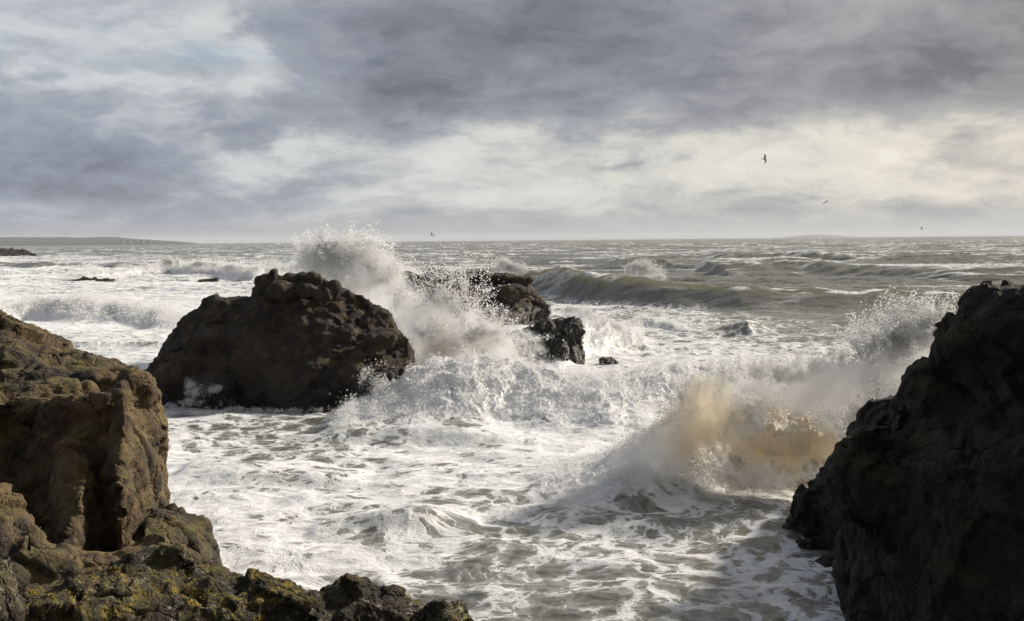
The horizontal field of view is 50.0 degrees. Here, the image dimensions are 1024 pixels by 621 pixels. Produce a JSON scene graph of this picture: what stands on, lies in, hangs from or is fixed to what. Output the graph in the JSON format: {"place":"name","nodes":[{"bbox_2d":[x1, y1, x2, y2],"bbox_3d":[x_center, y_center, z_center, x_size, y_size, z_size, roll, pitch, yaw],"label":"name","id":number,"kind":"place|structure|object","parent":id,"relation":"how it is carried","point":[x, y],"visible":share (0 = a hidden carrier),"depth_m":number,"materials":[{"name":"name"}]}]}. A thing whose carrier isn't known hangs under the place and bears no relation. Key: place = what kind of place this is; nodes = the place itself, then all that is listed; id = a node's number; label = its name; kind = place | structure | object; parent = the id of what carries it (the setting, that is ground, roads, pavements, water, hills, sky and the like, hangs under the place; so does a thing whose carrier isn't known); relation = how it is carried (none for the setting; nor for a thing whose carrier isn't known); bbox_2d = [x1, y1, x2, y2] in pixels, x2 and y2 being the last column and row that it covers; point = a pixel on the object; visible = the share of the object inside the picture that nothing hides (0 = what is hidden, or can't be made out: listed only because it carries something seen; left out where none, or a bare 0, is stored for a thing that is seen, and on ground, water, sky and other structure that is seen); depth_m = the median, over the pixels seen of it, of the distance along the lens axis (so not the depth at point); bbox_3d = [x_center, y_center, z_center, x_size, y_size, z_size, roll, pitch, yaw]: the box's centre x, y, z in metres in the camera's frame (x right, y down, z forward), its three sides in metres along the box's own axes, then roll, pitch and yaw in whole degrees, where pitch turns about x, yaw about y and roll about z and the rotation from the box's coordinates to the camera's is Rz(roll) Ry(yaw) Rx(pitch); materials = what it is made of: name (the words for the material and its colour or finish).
{"place":"outdoors","nodes":[
{"label":"outdoors","id":0,"kind":"place"},
{"bbox_2d":[0,237,196,245],"bbox_3d":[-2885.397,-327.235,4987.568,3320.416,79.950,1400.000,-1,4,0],"label":"headland","id":1,"kind":"structure","parent":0,"point":[38,241],"depth_m":4420.10,"materials":[{"name":"grey stone"}]},
{"bbox_2d":[0,310,222,584],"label":"cliff","id":2,"kind":"structure","parent":0,"point":[84,450],"depth_m":15.35,"materials":[{"name":"brown stone"}]},
{"bbox_2d":[0,236,1023,620],"bbox_3d":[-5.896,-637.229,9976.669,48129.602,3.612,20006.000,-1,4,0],"label":"sea","id":3,"kind":"structure","parent":0,"point":[442,506],"depth_m":30.46,"materials":[{"name":"liquid"}]},
{"bbox_2d":[0,247,36,255],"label":"islet","id":4,"kind":"object","parent":3,"relation":"in","point":[11,251],"visible":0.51,"depth_m":496.24,"materials":[{"name":"grey stone"}]},
{"bbox_2d":[3,289,146,305],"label":"sea spray","id":5,"kind":"object","parent":3,"relation":"on","point":[71,293],"visible":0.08,"depth_m":98.05,"materials":[{"name":"white liquid"}]},
{"bbox_2d":[67,276,114,281],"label":"skerry","id":6,"kind":"structure","parent":3,"relation":"in","point":[83,278],"depth_m":169.70,"materials":[{"name":"black stone"}]},
{"bbox_2d":[115,255,295,273],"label":"sea spray","id":7,"kind":"object","parent":3,"relation":"on","point":[202,264],"visible":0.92,"depth_m":169.41,"materials":[{"name":"white liquid"}]},
{"bbox_2d":[198,277,218,281],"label":"skerry","id":8,"kind":"structure","parent":3,"relation":"in","point":[215,279],"depth_m":159.56,"materials":[{"name":"black stone"}]},
{"bbox_2d":[0,544,473,620],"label":"boulder","id":9,"kind":"object","parent":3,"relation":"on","point":[167,582],"visible":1,"depth_m":6.56,"materials":[{"name":"brown stone"}]},
{"bbox_2d":[162,377,342,413],"bbox_3d":[-8.870,3.011,38.685,8.649,1.350,0.964,0,4,5],"label":"sea spray","id":10,"kind":"object","parent":3,"relation":"on","point":[187,400],"visible":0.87,"depth_m":38.65,"materials":[{"name":"white liquid"}]},
{"bbox_2d":[143,268,414,413],"bbox_3d":[-8.994,1.760,43.287,10.988,6.928,9.696,-1,4,0],"label":"sea stack","id":11,"kind":"object","parent":3,"relation":"in","point":[305,341],"visible":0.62,"depth_m":40.27,"materials":[{"name":"brown stone"}]},
{"bbox_2d":[274,217,420,320],"bbox_3d":[-8.751,-2.202,57.064,10.786,5.357,4.685,1,4,28],"label":"sea spray","id":12,"kind":"object","parent":3,"relation":"on","point":[323,255],"visible":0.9,"depth_m":56.75,"materials":[{"name":"white liquid"}]},
{"bbox_2d":[357,243,563,394],"bbox_3d":[-1.754,0.307,43.639,7.702,6.262,11.458,-1,4,0],"label":"sea spray","id":13,"kind":"object","parent":3,"relation":"on","point":[447,340],"visible":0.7,"depth_m":45.46,"materials":[{"name":"white liquid"}]},
{"bbox_2d":[0,248,928,505],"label":"froth","id":14,"kind":"object","parent":3,"relation":"on","point":[169,312],"visible":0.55,"depth_m":37.28,"materials":[{"name":"white liquid"}]},
{"bbox_2d":[389,268,550,326],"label":"sea stack","id":15,"kind":"object","parent":3,"relation":"in","point":[520,297],"visible":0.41,"depth_m":76.14,"materials":[{"name":"black stone"}]},
{"bbox_2d":[492,255,546,274],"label":"sea spray","id":16,"kind":"object","parent":3,"relation":"on","point":[510,266],"visible":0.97,"depth_m":111.86,"materials":[{"name":"white liquid"}]},
{"bbox_2d":[497,316,585,364],"bbox_3d":[1.428,2.289,53.892,4.349,4.143,4.754,-1,4,0],"label":"rock","id":17,"kind":"object","parent":3,"relation":"in","point":[571,331],"visible":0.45,"depth_m":52.43,"materials":[{"name":"black stone"}]},
{"bbox_2d":[549,301,666,333],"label":"sea spray","id":18,"kind":"object","parent":3,"relation":"on","point":[569,310],"visible":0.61,"depth_m":67.83,"materials":[{"name":"white liquid"}]},
{"bbox_2d":[598,356,618,364],"bbox_3d":[4.612,3.199,52.879,1.182,2.085,1.596,-1,4,0],"label":"rock","id":19,"kind":"object","parent":3,"relation":"in","point":[607,360],"visible":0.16,"depth_m":52.26,"materials":[{"name":"black stone"}]},
{"bbox_2d":[623,256,668,279],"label":"sea spray","id":20,"kind":"object","parent":3,"relation":"on","point":[658,275],"visible":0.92,"depth_m":111.86,"materials":[{"name":"white liquid"}]},
{"bbox_2d":[722,311,753,317],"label":"sea spray","id":21,"kind":"object","parent":3,"relation":"on","point":[741,316],"visible":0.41,"depth_m":80.07,"materials":[{"name":"white liquid"}]},
{"bbox_2d":[590,279,959,498],"bbox_3d":[6.339,1.805,25.879,9.391,4.953,3.516,-1,4,0],"label":"sea spray","id":22,"kind":"object","parent":3,"relation":"on","point":[901,342],"visible":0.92,"depth_m":26.27,"materials":[{"name":"white liquid"}]},
{"bbox_2d":[784,234,849,237],"bbox_3d":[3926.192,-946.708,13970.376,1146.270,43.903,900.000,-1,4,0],"label":"island","id":23,"kind":"structure","parent":3,"relation":"in","point":[815,236],"depth_m":13584.57,"materials":[{"name":"grey stone"}]},
{"bbox_2d":[0,0,1023,242],"label":"sky","id":24,"kind":"structure","parent":0,"point":[452,120],"materials":[{"name":"grey"}]},
{"bbox_2d":[782,280,1023,620],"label":"cliff","id":25,"kind":"structure","parent":0,"point":[907,504],"depth_m":14.95,"materials":[{"name":"black stone"}]}
]}

